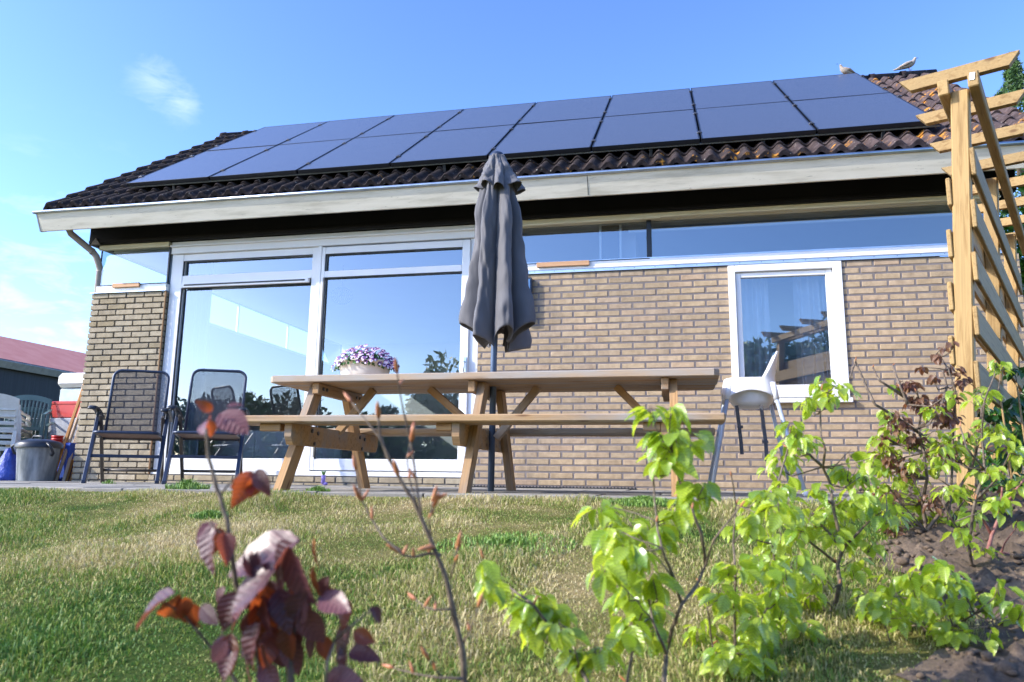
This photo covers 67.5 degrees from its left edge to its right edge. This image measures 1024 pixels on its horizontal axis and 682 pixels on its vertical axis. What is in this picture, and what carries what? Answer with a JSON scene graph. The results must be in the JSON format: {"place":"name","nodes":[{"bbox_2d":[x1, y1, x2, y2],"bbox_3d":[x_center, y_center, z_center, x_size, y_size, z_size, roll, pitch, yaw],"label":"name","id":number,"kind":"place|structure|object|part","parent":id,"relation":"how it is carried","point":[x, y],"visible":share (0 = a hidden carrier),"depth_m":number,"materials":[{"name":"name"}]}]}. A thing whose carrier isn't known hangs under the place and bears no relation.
{"place":"outdoors","nodes":[
{"label":"outdoors","id":0,"kind":"place"},
{"bbox_2d":[214,430,354,471],"bbox_3d":[-2.484,1.234,8.415,1.500,0.480,0.430,-1,-10,12],"label":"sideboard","id":1,"kind":"object","parent":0,"point":[263,444],"visible":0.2,"depth_m":8.25,"materials":[{"name":"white wood"}]},
{"bbox_3d":[-2.527,1.197,8.213,1.480,0.420,0.012,-1,-10,12],"label":"door","id":2,"kind":"part","parent":1,"relation":"part of","materials":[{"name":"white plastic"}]},
{"bbox_2d":[0,481,872,503],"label":"patio","id":3,"kind":"structure","parent":0,"point":[346,490],"depth_m":4.72,"materials":[{"name":"concrete"}]},
{"bbox_2d":[0,448,15,480],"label":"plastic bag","id":4,"kind":"object","parent":3,"relation":"on","point":[8,465],"visible":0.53,"depth_m":7.95,"materials":[{"name":"blue plastic"}]},
{"bbox_2d":[11,435,63,480],"bbox_3d":[-4.924,1.222,7.962,0.500,0.483,0.444,-1,-10,12],"label":"trash can","id":5,"kind":"object","parent":3,"relation":"on","point":[37,459],"visible":0.88,"depth_m":7.81,"materials":[{"name":"grey metal"}]},
{"bbox_2d":[55,384,83,474],"bbox_3d":[-4.801,0.971,8.309,0.030,1.110,0.506,1,-10,-3],"label":"wooden pole","id":6,"kind":"object","parent":3,"relation":"on","point":[71,423],"visible":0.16,"depth_m":8.33,"materials":[{"name":"brown wood"}]},
{"bbox_2d":[101,479,115,483],"bbox_3d":[-3.296,1.148,6.271,0.116,0.048,0.096,-9,-14,43],"label":"grass tuft","id":7,"kind":"object","parent":3,"relation":"on","point":[108,481],"visible":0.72,"depth_m":6.26,"materials":[{"name":"green plant"}]},
{"bbox_2d":[81,369,172,483],"bbox_3d":[-3.461,0.761,6.996,0.642,1.075,0.710,4,-11,-18],"label":"recliner chair","id":8,"kind":"object","parent":3,"relation":"on","point":[166,418],"visible":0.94,"depth_m":7.12,"materials":[{"name":"paint"}]},
{"bbox_2d":[165,478,211,489],"bbox_3d":[-1.870,0.819,4.415,0.296,0.071,0.200,-1,-10,12],"label":"grass tuft","id":9,"kind":"object","parent":3,"relation":"on","point":[188,484],"visible":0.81,"depth_m":4.38,"materials":[{"name":"green plant"}]},
{"bbox_2d":[161,369,249,483],"bbox_3d":[-2.700,0.750,6.884,0.642,1.075,0.710,3,-10,-13],"label":"recliner chair","id":10,"kind":"object","parent":3,"relation":"on","point":[191,433],"visible":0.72,"depth_m":7.01,"materials":[{"name":"paint"}]},
{"bbox_2d":[306,485,330,491],"bbox_3d":[-1.071,0.813,4.243,0.150,0.041,0.108,-1,-10,12],"label":"grass tuft","id":11,"kind":"object","parent":3,"relation":"on","point":[320,488],"visible":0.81,"depth_m":4.23,"materials":[{"name":"green plant"}]},
{"bbox_2d":[321,471,327,484],"bbox_3d":[-1.776,1.297,7.268,0.071,0.140,0.046,-1,-10,12],"label":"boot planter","id":12,"kind":"object","parent":3,"relation":"on","point":[323,477],"visible":0.98,"depth_m":7.25,"materials":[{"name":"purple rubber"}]},
{"bbox_2d":[246,368,725,496],"bbox_3d":[-0.132,0.584,4.756,2.748,0.687,1.395,-1,-10,12],"label":"picnic table","id":13,"kind":"object","parent":3,"relation":"on","point":[467,431],"visible":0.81,"depth_m":4.53,"materials":[{"name":"brown wood"}]},
{"bbox_2d":[331,344,399,374],"bbox_3d":[-0.952,0.146,4.994,0.463,0.239,0.355,-1,-10,12],"label":"flower pot","id":14,"kind":"object","parent":13,"relation":"on","point":[367,361],"visible":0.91,"depth_m":4.88,"materials":[{"name":"ceramic"}]},
{"bbox_2d":[459,151,535,491],"bbox_3d":[-0.082,-0.166,4.882,0.496,2.210,0.446,-1,-10,12],"label":"parasol","id":15,"kind":"object","parent":3,"relation":"on","point":[498,298],"visible":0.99,"depth_m":4.83,"materials":[{"name":"fabric"}]},
{"bbox_2d":[472,485,636,489],"bbox_3d":[0.356,1.307,6.847,1.500,0.022,0.108,-1,-10,12],"label":"drain grille","id":16,"kind":"object","parent":3,"relation":"on","point":[556,487],"visible":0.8,"depth_m":6.79,"materials":[{"name":"black plastic"}]},
{"bbox_2d":[707,351,807,495],"bbox_3d":[1.472,0.508,4.735,0.554,0.875,0.570,-1,-10,12],"label":"chair","id":17,"kind":"object","parent":3,"relation":"on","point":[751,393],"visible":0.98,"depth_m":4.63,"materials":[{"name":"white plastic"}]},
{"bbox_2d":[899,50,1023,504],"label":"pergola","id":18,"kind":"object","parent":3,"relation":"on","point":[984,276],"visible":0.81,"depth_m":3.66,"materials":[{"name":"brown wood"}]},
{"bbox_2d":[0,487,1009,681],"bbox_3d":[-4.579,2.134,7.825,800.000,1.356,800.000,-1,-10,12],"label":"ground","id":19,"kind":"structure","parent":0,"point":[885,667],"depth_m":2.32,"materials":[{"name":"green plant"}]},
{"bbox_2d":[0,412,32,450],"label":"plastic chair","id":20,"kind":"object","parent":19,"relation":"on","point":[30,434],"visible":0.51,"depth_m":8.35,"materials":[{"name":"white plastic"}]},
{"bbox_2d":[0,406,31,446],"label":"plastic chair","id":21,"kind":"object","parent":20,"relation":"on","point":[10,412],"visible":0.43,"depth_m":8.35,"materials":[{"name":"white plastic"}]},
{"bbox_2d":[0,400,31,451],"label":"plastic chair","id":22,"kind":"object","parent":21,"relation":"on","point":[7,403],"visible":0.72,"depth_m":8.34,"materials":[{"name":"white plastic"}]},
{"bbox_2d":[0,393,30,449],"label":"plastic chair","id":23,"kind":"object","parent":22,"relation":"on","point":[6,397],"visible":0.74,"depth_m":8.35,"materials":[{"name":"white plastic"}]},
{"bbox_2d":[0,419,51,457],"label":"plastic chair","id":24,"kind":"object","parent":19,"relation":"on","point":[2,452],"visible":0.17,"depth_m":8.57,"materials":[{"name":"plastic"}]},
{"bbox_2d":[0,407,53,446],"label":"plastic chair","id":25,"kind":"object","parent":24,"relation":"on","point":[45,433],"visible":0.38,"depth_m":8.88,"materials":[{"name":"green plastic"}]},
{"bbox_2d":[0,395,52,438],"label":"plastic chair","id":26,"kind":"object","parent":25,"relation":"on","point":[42,422],"visible":0.63,"depth_m":8.90,"materials":[{"name":"green plastic"}]},
{"bbox_2d":[0,358,75,431],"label":"shed","id":27,"kind":"structure","parent":19,"relation":"on","point":[17,378],"depth_m":17.65,"materials":[{"name":"stone"}]},
{"bbox_2d":[0,336,86,372],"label":"roof","id":28,"kind":"structure","parent":27,"relation":"on","point":[39,354],"depth_m":29.07,"materials":[{"name":"red"}]},
{"bbox_2d":[35,418,79,442],"bbox_3d":[-5.258,1.295,9.113,0.800,0.720,0.500,-1,-10,12],"label":"cabinet","id":29,"kind":"object","parent":19,"relation":"on","point":[60,426],"visible":0.1,"depth_m":8.91,"materials":[{"name":"white"}]},
{"bbox_2d":[50,401,81,417],"bbox_3d":[-5.178,0.836,9.179,0.490,0.190,0.428,-1,-10,12],"label":"crate","id":30,"kind":"object","parent":29,"relation":"on","point":[63,409],"visible":0.32,"depth_m":8.99,"materials":[{"name":"red plastic"}]},
{"bbox_2d":[57,443,76,480],"bbox_3d":[-4.945,1.336,8.414,0.530,0.420,0.388,-1,-10,12],"label":"crate","id":31,"kind":"object","parent":19,"relation":"on","point":[70,448],"visible":0.15,"depth_m":8.21,"materials":[{"name":"blue plastic"}]},
{"bbox_2d":[51,435,63,442],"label":"stacked pots","id":32,"kind":"object","parent":31,"relation":"on","point":[59,438],"visible":0.65,"depth_m":8.20,"materials":[{"name":"red plastic"}]},
{"bbox_2d":[54,407,80,480],"bbox_3d":[-4.783,1.036,8.323,0.033,0.997,0.523,2,-10,-7],"label":"wooden pole","id":33,"kind":"object","parent":19,"relation":"on","point":[65,452],"visible":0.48,"depth_m":8.19,"materials":[{"name":"brown wood"}]},
{"bbox_2d":[65,458,73,480],"bbox_3d":[-4.753,1.176,8.354,0.032,0.737,0.567,4,-11,-18],"label":"wooden pole","id":34,"kind":"object","parent":19,"relation":"on","point":[69,471],"visible":0.26,"depth_m":8.13,"materials":[{"name":"brown wood"}]},
{"bbox_2d":[62,425,78,480],"bbox_3d":[-4.753,1.111,8.335,0.030,0.848,0.545,3,-11,-15],"label":"wooden pole","id":35,"kind":"object","parent":19,"relation":"on","point":[67,468],"visible":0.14,"depth_m":8.14,"materials":[{"name":"brown wood"}]},
{"bbox_2d":[58,373,84,400],"bbox_3d":[-5.354,1.194,10.347,1.133,1.414,1.100,-1,-10,12],"label":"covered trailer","id":36,"kind":"object","parent":19,"relation":"on","point":[70,384],"visible":0.05,"depth_m":10.01,"materials":[{"name":"white plastic"}]},
{"bbox_2d":[189,509,228,518],"bbox_3d":[-1.393,0.796,3.535,0.194,0.046,0.128,-1,-10,12],"label":"grass tuft","id":37,"kind":"object","parent":19,"relation":"on","point":[212,514],"visible":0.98,"depth_m":3.52,"materials":[{"name":"green plant"}]},
{"bbox_2d":[135,400,381,681],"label":"copper beech sapling","id":38,"kind":"object","parent":19,"relation":"on","point":[278,622],"visible":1,"depth_m":0.92,"materials":[{"name":"brown plant"}]},
{"bbox_2d":[343,357,482,681],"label":"bare beech sapling","id":39,"kind":"object","parent":19,"relation":"on","point":[436,496],"visible":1,"depth_m":1.12,"materials":[{"name":"brown plant"}]},
{"bbox_2d":[436,531,577,560],"bbox_3d":[-0.026,0.750,2.831,0.545,0.087,0.358,-1,-10,12],"label":"grass tuft","id":40,"kind":"object","parent":19,"relation":"on","point":[497,539],"visible":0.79,"depth_m":2.83,"materials":[{"name":"green plant"}]},
{"bbox_2d":[32,69,1023,492],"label":"house","id":41,"kind":"structure","parent":19,"relation":"on","point":[640,259],"depth_m":7.25,"materials":[{"name":"brick"}]},
{"bbox_2d":[167,255,213,454],"bbox_3d":[-3.513,0.206,8.196,0.589,2.360,0.073,-1,-10,12],"label":"curtain","id":42,"kind":"object","parent":41,"relation":"hanging from","point":[194,332],"visible":0.28,"depth_m":8.20,"materials":[{"name":"white fabric"}]},
{"bbox_2d":[101,247,288,348],"bbox_3d":[-3.652,-0.434,10.294,0.862,0.400,4.198,-1,-10,12],"label":"clerestory window","id":43,"kind":"structure","parent":41,"relation":"in","point":[170,248],"depth_m":10.95,"materials":[{"name":"clear glass"}]},
{"bbox_2d":[150,225,477,477],"bbox_3d":[-1.988,0.107,7.673,3.397,2.445,0.155,-1,-10,12],"label":"patio door","id":44,"kind":"structure","parent":41,"relation":"in","point":[319,246],"depth_m":7.74,"materials":[{"name":"white plastic"}]},
{"bbox_2d":[129,75,937,189],"bbox_3d":[0.031,-2.401,8.820,8.127,1.870,2.432,-1,-10,12],"label":"mounting rail","id":45,"kind":"object","parent":41,"relation":"attached to","point":[650,149],"visible":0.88,"depth_m":7.44,"materials":[{"name":"metal"}]},
{"bbox_2d":[126,145,276,186],"bbox_3d":[-3.552,-2.056,8.932,0.994,0.042,1.624,-2,25,12],"label":"solar panel","id":46,"kind":"object","parent":45,"relation":"attached to","point":[204,166],"visible":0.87,"depth_m":8.74,"materials":[{"name":"blue glass"}]},
{"bbox_2d":[206,121,327,150],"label":"solar panel","id":47,"kind":"object","parent":45,"relation":"attached to","point":[270,135],"visible":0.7,"depth_m":10.29,"materials":[{"name":"blue glass"}]},
{"bbox_2d":[210,138,352,179],"bbox_3d":[-2.564,-2.082,8.723,0.994,0.040,1.624,-2,25,12],"label":"solar panel","id":48,"kind":"object","parent":45,"relation":"attached to","point":[285,159],"visible":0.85,"depth_m":8.53,"materials":[{"name":"blue glass"}]},
{"bbox_2d":[279,115,394,144],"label":"solar panel","id":49,"kind":"object","parent":45,"relation":"attached to","point":[341,129],"visible":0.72,"depth_m":10.10,"materials":[{"name":"blue glass"}]},
{"bbox_2d":[298,132,431,173],"bbox_3d":[-1.576,-2.107,8.514,0.994,0.040,1.624,-1,26,12],"label":"solar panel","id":50,"kind":"object","parent":45,"relation":"attached to","point":[369,152],"visible":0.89,"depth_m":8.32,"materials":[{"name":"blue glass"}]},
{"bbox_2d":[355,109,463,137],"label":"solar panel","id":51,"kind":"object","parent":45,"relation":"attached to","point":[413,123],"visible":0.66,"depth_m":9.88,"materials":[{"name":"blue glass"}]},
{"bbox_2d":[390,124,514,166],"bbox_3d":[-0.588,-2.133,8.306,0.994,0.041,1.624,-2,25,12],"label":"solar panel","id":52,"kind":"object","parent":45,"relation":"attached to","point":[458,145],"visible":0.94,"depth_m":8.10,"materials":[{"name":"blue glass"}]},
{"bbox_2d":[435,102,535,130],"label":"solar panel","id":53,"kind":"object","parent":45,"relation":"attached to","point":[501,115],"visible":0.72,"depth_m":9.66,"materials":[{"name":"blue glass"}]},
{"bbox_2d":[488,117,602,157],"bbox_3d":[0.400,-2.159,8.097,0.994,0.040,1.624,-2,25,12],"label":"solar panel","id":54,"kind":"object","parent":45,"relation":"attached to","point":[551,137],"visible":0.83,"depth_m":7.92,"materials":[{"name":"blue glass"}]},
{"bbox_2d":[517,96,610,123],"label":"solar panel","id":55,"kind":"object","parent":45,"relation":"attached to","point":[569,109],"visible":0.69,"depth_m":9.45,"materials":[{"name":"blue glass"}]},
{"bbox_2d":[592,109,699,150],"bbox_3d":[1.387,-2.184,7.888,0.994,0.042,1.624,-1,26,12],"label":"solar panel","id":56,"kind":"object","parent":45,"relation":"attached to","point":[679,127],"visible":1,"depth_m":7.68,"materials":[{"name":"blue glass"}]},
{"bbox_2d":[604,88,693,116],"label":"solar panel","id":57,"kind":"object","parent":45,"relation":"attached to","point":[651,102],"visible":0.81,"depth_m":9.25,"materials":[{"name":"blue glass"}]},
{"bbox_2d":[691,81,788,108],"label":"solar panel","id":58,"kind":"object","parent":45,"relation":"attached to","point":[738,94],"visible":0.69,"depth_m":9.04,"materials":[{"name":"blue glass"}]},
{"bbox_2d":[695,101,815,142],"bbox_3d":[2.375,-2.210,7.679,0.994,0.042,1.624,-1,25,12],"label":"solar panel","id":59,"kind":"object","parent":45,"relation":"attached to","point":[756,121],"visible":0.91,"depth_m":7.47,"materials":[{"name":"blue glass"}]},
{"bbox_2d":[772,73,889,101],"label":"solar panel","id":60,"kind":"object","parent":45,"relation":"attached to","point":[827,86],"visible":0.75,"depth_m":8.83,"materials":[{"name":"blue glass"}]},
{"bbox_2d":[791,92,936,133],"bbox_3d":[3.363,-2.236,7.470,0.994,0.040,1.624,-2,25,12],"label":"solar panel","id":61,"kind":"object","parent":45,"relation":"attached to","point":[860,112],"visible":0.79,"depth_m":7.29,"materials":[{"name":"blue glass"}]},
{"bbox_2d":[741,278,771,376],"bbox_3d":[2.200,0.070,6.944,0.289,1.400,0.073,-1,-10,12],"label":"curtain","id":62,"kind":"object","parent":41,"relation":"hanging from","point":[756,330],"visible":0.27,"depth_m":6.99,"materials":[{"name":"white fabric"}]},
{"bbox_2d":[728,261,852,402],"bbox_3d":[2.417,-0.075,6.729,0.980,1.245,0.125,-1,-10,12],"label":"window","id":63,"kind":"structure","parent":41,"relation":"in","point":[831,271],"depth_m":6.74,"materials":[{"name":"white plastic"}]},
{"bbox_2d":[599,212,983,258],"bbox_3d":[2.484,-0.962,6.977,3.376,0.390,0.140,-1,-10,12],"label":"clerestory window","id":64,"kind":"structure","parent":41,"relation":"in","point":[610,237],"depth_m":7.19,"materials":[{"name":"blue glass"}]},
{"bbox_2d":[792,276,830,384],"bbox_3d":[2.718,0.057,6.834,0.349,1.400,0.073,-1,-10,12],"label":"curtain","id":65,"kind":"object","parent":41,"relation":"hanging from","point":[811,332],"visible":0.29,"depth_m":6.87,"materials":[{"name":"fabric"}]},
{"bbox_2d":[839,64,855,73],"bbox_3d":[4.305,-3.480,9.854,0.279,0.162,0.117,4,-11,-20],"label":"dove","id":66,"kind":"object","parent":41,"relation":"on","point":[845,70],"visible":0.67,"depth_m":9.82,"materials":[{"name":"white"}]},
{"bbox_2d":[893,57,916,70],"bbox_3d":[4.984,-3.502,9.706,0.310,0.170,0.120,-1,-10,12],"label":"dove","id":67,"kind":"object","parent":41,"relation":"on","point":[908,64],"visible":1,"depth_m":9.67,"materials":[{"name":"white"}]},
{"bbox_2d":[474,547,624,681],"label":"beech sapling","id":68,"kind":"object","parent":19,"relation":"on","point":[542,619],"visible":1,"depth_m":1.35,"materials":[{"name":"green plant"}]},
{"bbox_2d":[606,495,676,506],"bbox_3d":[0.625,0.753,3.624,0.365,0.058,0.245,-1,-10,12],"label":"grass tuft","id":69,"kind":"object","parent":19,"relation":"on","point":[641,500],"visible":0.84,"depth_m":3.59,"materials":[{"name":"green plant"}]},
{"bbox_2d":[570,403,744,681],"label":"beech sapling","id":70,"kind":"object","parent":19,"relation":"on","point":[624,568],"visible":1,"depth_m":1.50,"materials":[{"name":"green plant"}]},
{"bbox_2d":[682,471,825,681],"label":"beech sapling","id":71,"kind":"object","parent":19,"relation":"on","point":[755,635],"visible":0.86,"depth_m":1.71,"materials":[{"name":"green plant"}]},
{"bbox_2d":[712,376,913,619],"bbox_3d":[0.853,0.548,2.159,0.663,0.904,0.354,2,-10,-5],"label":"beech sapling","id":72,"kind":"object","parent":19,"relation":"on","point":[859,506],"visible":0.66,"depth_m":2.13,"materials":[{"name":"green plant"}]},
{"bbox_2d":[856,485,1023,681],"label":"soil bed","id":73,"kind":"object","parent":19,"relation":"on","point":[977,662],"visible":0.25,"depth_m":2.38,"materials":[{"name":"brown soil"}]},
{"bbox_2d":[849,341,1023,537],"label":"beech sapling","id":74,"kind":"object","parent":73,"relation":"on","point":[949,447],"visible":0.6,"depth_m":2.89,"materials":[{"name":"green plant"}]},
{"bbox_2d":[854,555,1023,655],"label":"beech sapling","id":75,"kind":"object","parent":73,"relation":"on","point":[927,588],"visible":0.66,"depth_m":1.82,"materials":[{"name":"green plant"}]},
{"bbox_2d":[930,360,1023,566],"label":"beech sapling","id":76,"kind":"object","parent":73,"relation":"on","point":[1002,505],"visible":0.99,"depth_m":2.43,"materials":[{"name":"green plant"}]},
{"bbox_2d":[977,366,1023,493],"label":"climbing shrub","id":77,"kind":"object","parent":73,"relation":"on","point":[1004,417],"visible":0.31,"depth_m":3.85,"materials":[{"name":"green plant"}]},
{"bbox_2d":[982,478,1023,553],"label":"beech sapling","id":78,"kind":"object","parent":73,"relation":"on","point":[1020,526],"visible":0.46,"depth_m":2.57,"materials":[{"name":"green plant"}]},
{"bbox_2d":[992,50,1023,216],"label":"conifer","id":79,"kind":"object","parent":19,"relation":"on","point":[1013,77],"visible":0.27,"depth_m":16.80,"materials":[{"name":"green plant"}]},
{"bbox_2d":[999,169,1023,296],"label":"laurel tree","id":80,"kind":"object","parent":19,"relation":"on","point":[1010,229],"visible":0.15,"depth_m":9.04,"materials":[{"name":"green plant"}]},
{"bbox_2d":[0,0,1023,362],"label":"sky","id":81,"kind":"structure","parent":0,"point":[92,92],"materials":[{"name":"blue"}]}
]}

